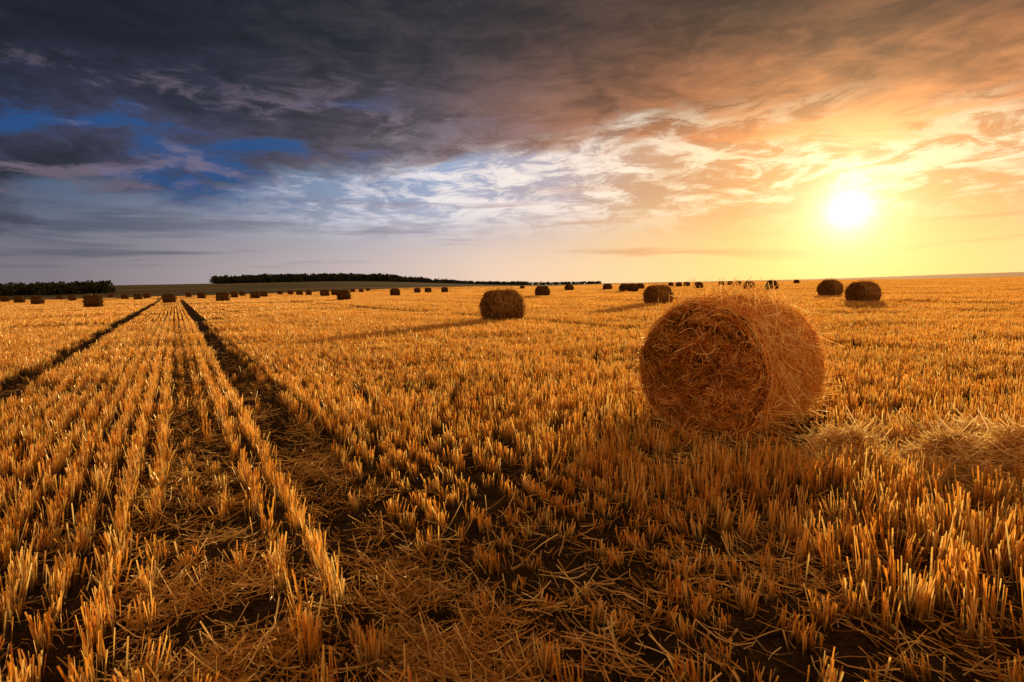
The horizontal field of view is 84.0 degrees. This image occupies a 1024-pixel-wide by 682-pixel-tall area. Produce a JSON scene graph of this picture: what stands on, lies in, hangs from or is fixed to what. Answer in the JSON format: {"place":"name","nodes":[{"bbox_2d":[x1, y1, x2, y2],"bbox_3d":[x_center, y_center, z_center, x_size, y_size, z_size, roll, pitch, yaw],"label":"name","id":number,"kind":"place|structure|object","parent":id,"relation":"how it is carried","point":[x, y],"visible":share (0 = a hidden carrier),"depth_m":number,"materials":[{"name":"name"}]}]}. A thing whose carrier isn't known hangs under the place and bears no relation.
{"place":"outdoors","nodes":[
{"label":"outdoors","id":0,"kind":"place"},
{"bbox_2d":[0,272,1023,681],"bbox_3d":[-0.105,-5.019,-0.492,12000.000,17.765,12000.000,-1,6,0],"label":"field ground","id":1,"kind":"structure","parent":0,"point":[772,642],"depth_m":3.42,"materials":[{"name":"soil"}]},
{"bbox_2d":[0,296,9,301],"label":"round hay bale","id":2,"kind":"object","parent":1,"relation":"on","point":[4,298],"visible":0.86,"depth_m":139.00,"materials":[{"name":"plant"}]},
{"bbox_2d":[13,295,25,302],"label":"round hay bale","id":3,"kind":"object","parent":1,"relation":"on","point":[19,299],"visible":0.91,"depth_m":114.08,"materials":[{"name":"plant"}]},
{"bbox_2d":[29,296,45,303],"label":"round hay bale","id":4,"kind":"object","parent":1,"relation":"on","point":[37,299],"visible":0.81,"depth_m":91.14,"materials":[{"name":"plant"}]},
{"bbox_2d":[0,280,115,295],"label":"woodland","id":5,"kind":"object","parent":1,"relation":"on","point":[52,287],"visible":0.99,"depth_m":340.68,"materials":[{"name":"green plant"}]},
{"bbox_2d":[68,294,76,300],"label":"round hay bale","id":6,"kind":"object","parent":1,"relation":"on","point":[71,297],"visible":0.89,"depth_m":138.90,"materials":[{"name":"plant"}]},
{"bbox_2d":[82,294,103,307],"bbox_3d":[-45.471,-4.318,61.792,1.998,1.768,2.157,-4,6,-29],"label":"round hay bale","id":7,"kind":"object","parent":1,"relation":"on","point":[94,300],"visible":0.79,"depth_m":61.25,"materials":[{"name":"plant"}]},
{"bbox_2d":[121,293,128,298],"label":"round hay bale","id":8,"kind":"object","parent":1,"relation":"on","point":[124,296],"visible":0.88,"depth_m":148.86,"materials":[{"name":"plant"}]},
{"bbox_2d":[133,293,142,299],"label":"round hay bale","id":9,"kind":"object","parent":1,"relation":"on","point":[137,296],"visible":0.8,"depth_m":128.96,"materials":[{"name":"plant"}]},
{"bbox_2d":[143,293,150,297],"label":"round hay bale","id":10,"kind":"object","parent":1,"relation":"on","point":[146,295],"visible":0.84,"depth_m":158.76,"materials":[{"name":"plant"}]},
{"bbox_2d":[161,293,176,303],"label":"round hay bale","id":11,"kind":"object","parent":1,"relation":"on","point":[168,298],"visible":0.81,"depth_m":80.19,"materials":[{"name":"plant"}]},
{"bbox_2d":[185,292,191,297],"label":"round hay bale","id":12,"kind":"object","parent":1,"relation":"on","point":[188,294],"visible":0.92,"depth_m":168.83,"materials":[{"name":"plant"}]},
{"bbox_2d":[196,292,205,298],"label":"round hay bale","id":13,"kind":"object","parent":1,"relation":"on","point":[201,295],"visible":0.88,"depth_m":128.99,"materials":[{"name":"plant"}]},
{"bbox_2d":[215,292,229,300],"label":"round hay bale","id":14,"kind":"object","parent":1,"relation":"on","point":[220,296],"visible":0.81,"depth_m":80.17,"materials":[{"name":"plant"}]},
{"bbox_2d":[230,291,238,297],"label":"round hay bale","id":15,"kind":"object","parent":1,"relation":"on","point":[233,294],"visible":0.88,"depth_m":138.84,"materials":[{"name":"plant"}]},
{"bbox_2d":[239,291,245,295],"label":"round hay bale","id":16,"kind":"object","parent":1,"relation":"on","point":[241,293],"visible":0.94,"depth_m":173.76,"materials":[{"name":"plant"}]},
{"bbox_2d":[250,291,259,298],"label":"round hay bale","id":17,"kind":"object","parent":1,"relation":"on","point":[255,294],"visible":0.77,"depth_m":106.98,"materials":[{"name":"plant"}]},
{"bbox_2d":[260,291,267,296],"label":"round hay bale","id":18,"kind":"object","parent":1,"relation":"on","point":[263,293],"visible":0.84,"depth_m":128.91,"materials":[{"name":"plant"}]},
{"bbox_2d":[296,290,302,294],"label":"round hay bale","id":19,"kind":"object","parent":1,"relation":"on","point":[299,292],"visible":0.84,"depth_m":158.86,"materials":[{"name":"plant"}]},
{"bbox_2d":[305,290,311,294],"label":"round hay bale","id":20,"kind":"object","parent":1,"relation":"on","point":[308,292],"visible":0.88,"depth_m":163.74,"materials":[{"name":"plant"}]},
{"bbox_2d":[320,289,329,295],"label":"round hay bale","id":21,"kind":"object","parent":1,"relation":"on","point":[323,292],"visible":0.81,"depth_m":114.00,"materials":[{"name":"plant"}]},
{"bbox_2d":[331,289,337,294],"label":"round hay bale","id":22,"kind":"object","parent":1,"relation":"on","point":[333,292],"visible":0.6,"depth_m":133.83,"materials":[{"name":"plant"}]},
{"bbox_2d":[336,289,351,299],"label":"round hay bale","id":23,"kind":"object","parent":1,"relation":"on","point":[344,294],"visible":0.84,"depth_m":76.18,"materials":[{"name":"plant"}]},
{"bbox_2d":[209,273,529,284],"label":"woodland","id":24,"kind":"object","parent":1,"relation":"on","point":[289,277],"visible":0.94,"depth_m":594.48,"materials":[{"name":"green plant"}]},
{"bbox_2d":[389,288,400,295],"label":"round hay bale","id":25,"kind":"object","parent":1,"relation":"on","point":[395,291],"visible":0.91,"depth_m":107.11,"materials":[{"name":"plant"}]},
{"bbox_2d":[414,287,420,292],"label":"round hay bale","id":26,"kind":"object","parent":1,"relation":"on","point":[416,290],"visible":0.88,"depth_m":158.80,"materials":[{"name":"plant"}]},
{"bbox_2d":[441,286,447,291],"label":"round hay bale","id":27,"kind":"object","parent":1,"relation":"on","point":[444,289],"visible":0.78,"depth_m":153.83,"materials":[{"name":"plant"}]},
{"bbox_2d":[477,285,527,320],"bbox_3d":[-0.419,-1.628,24.959,1.991,1.721,2.037,-5,7,-34],"label":"round hay bale","id":28,"kind":"object","parent":1,"relation":"on","point":[500,304],"visible":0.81,"depth_m":24.47,"materials":[{"name":"plant"}]},
{"bbox_2d":[0,277,1023,681],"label":"wheat stubble","id":29,"kind":"object","parent":1,"relation":"on","point":[554,335],"visible":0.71,"depth_m":5.97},
{"bbox_2d":[0,328,1023,681],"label":"loose straw","id":30,"kind":"object","parent":1,"relation":"on","point":[436,658],"visible":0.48,"depth_m":2.97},
{"bbox_2d":[535,285,550,295],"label":"round hay bale","id":31,"kind":"object","parent":1,"relation":"on","point":[544,290],"visible":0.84,"depth_m":74.23,"materials":[{"name":"plant"}]},
{"bbox_2d":[514,281,601,284],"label":"woodland","id":32,"kind":"object","parent":1,"relation":"on","point":[562,283],"visible":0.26,"depth_m":1313.12,"materials":[{"name":"green plant"}]},
{"bbox_2d":[564,284,573,289],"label":"round hay bale","id":33,"kind":"object","parent":1,"relation":"on","point":[569,287],"visible":0.78,"depth_m":128.95,"materials":[{"name":"plant"}]},
{"bbox_2d":[603,283,611,289],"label":"round hay bale","id":34,"kind":"object","parent":1,"relation":"on","point":[607,286],"visible":0.8,"depth_m":128.95,"materials":[{"name":"plant"}]},
{"bbox_2d":[618,283,627,290],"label":"round hay bale","id":35,"kind":"object","parent":1,"relation":"on","point":[621,287],"visible":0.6,"depth_m":104.03,"materials":[{"name":"plant"}]},
{"bbox_2d":[626,284,638,291],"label":"round hay bale","id":36,"kind":"object","parent":1,"relation":"on","point":[632,287],"visible":0.9,"depth_m":99.08,"materials":[{"name":"plant"}]},
{"bbox_2d":[637,283,644,288],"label":"round hay bale","id":37,"kind":"object","parent":1,"relation":"on","point":[641,286],"visible":0.56,"depth_m":128.85,"materials":[{"name":"plant"}]},
{"bbox_2d":[642,283,674,304],"bbox_3d":[9.877,-3.142,38.410,1.900,1.659,2.054,-5,7,-31],"label":"round hay bale","id":38,"kind":"object","parent":1,"relation":"on","point":[652,293],"visible":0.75,"depth_m":37.92,"materials":[{"name":"plant"}]},
{"bbox_2d":[692,281,704,287],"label":"round hay bale","id":39,"kind":"object","parent":1,"relation":"on","point":[699,284],"visible":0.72,"depth_m":119.00,"materials":[{"name":"plant"}]},
{"bbox_2d":[628,277,844,442],"bbox_3d":[2.503,0.125,6.470,1.989,1.724,2.156,-6,7,-41],"label":"round hay bale","id":40,"kind":"object","parent":1,"relation":"on","point":[742,362],"visible":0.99,"depth_m":5.92,"materials":[{"name":"plant"}]},
{"bbox_2d":[742,280,754,287],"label":"round hay bale","id":41,"kind":"object","parent":1,"relation":"on","point":[745,285],"visible":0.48,"depth_m":97.18,"materials":[{"name":"plant"}]},
{"bbox_2d":[765,279,778,288],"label":"round hay bale","id":42,"kind":"object","parent":1,"relation":"on","point":[771,282],"visible":0.57,"depth_m":91.13,"materials":[{"name":"plant"}]},
{"bbox_2d":[747,405,903,471],"bbox_3d":[2.967,0.872,5.071,1.705,0.526,0.851,-2,6,-8],"label":"straw heap","id":43,"kind":"object","parent":1,"relation":"on","point":[823,441],"visible":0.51,"depth_m":5.06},
{"bbox_2d":[814,278,843,295],"bbox_3d":[27.873,-4.714,49.835,2.104,1.820,2.153,-5,7,-36],"label":"round hay bale","id":44,"kind":"object","parent":1,"relation":"on","point":[825,287],"visible":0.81,"depth_m":49.35,"materials":[{"name":"plant"}]},
{"bbox_2d":[843,278,884,301],"bbox_3d":[21.854,-3.072,35.426,1.882,1.643,2.034,-4,6,-22],"label":"round hay bale","id":45,"kind":"object","parent":1,"relation":"on","point":[863,290],"visible":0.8,"depth_m":34.92,"materials":[{"name":"plant"}]},
{"bbox_2d":[781,404,1023,445],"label":"straw heap","id":46,"kind":"object","parent":1,"relation":"on","point":[940,423],"visible":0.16,"depth_m":5.66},
{"bbox_2d":[802,408,1023,492],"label":"straw heap","id":47,"kind":"object","parent":1,"relation":"on","point":[1003,445],"visible":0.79,"depth_m":4.62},
{"bbox_2d":[0,0,1023,284],"label":"sky","id":48,"kind":"structure","parent":0,"point":[143,142],"materials":[{"name":"blue"}]}
]}

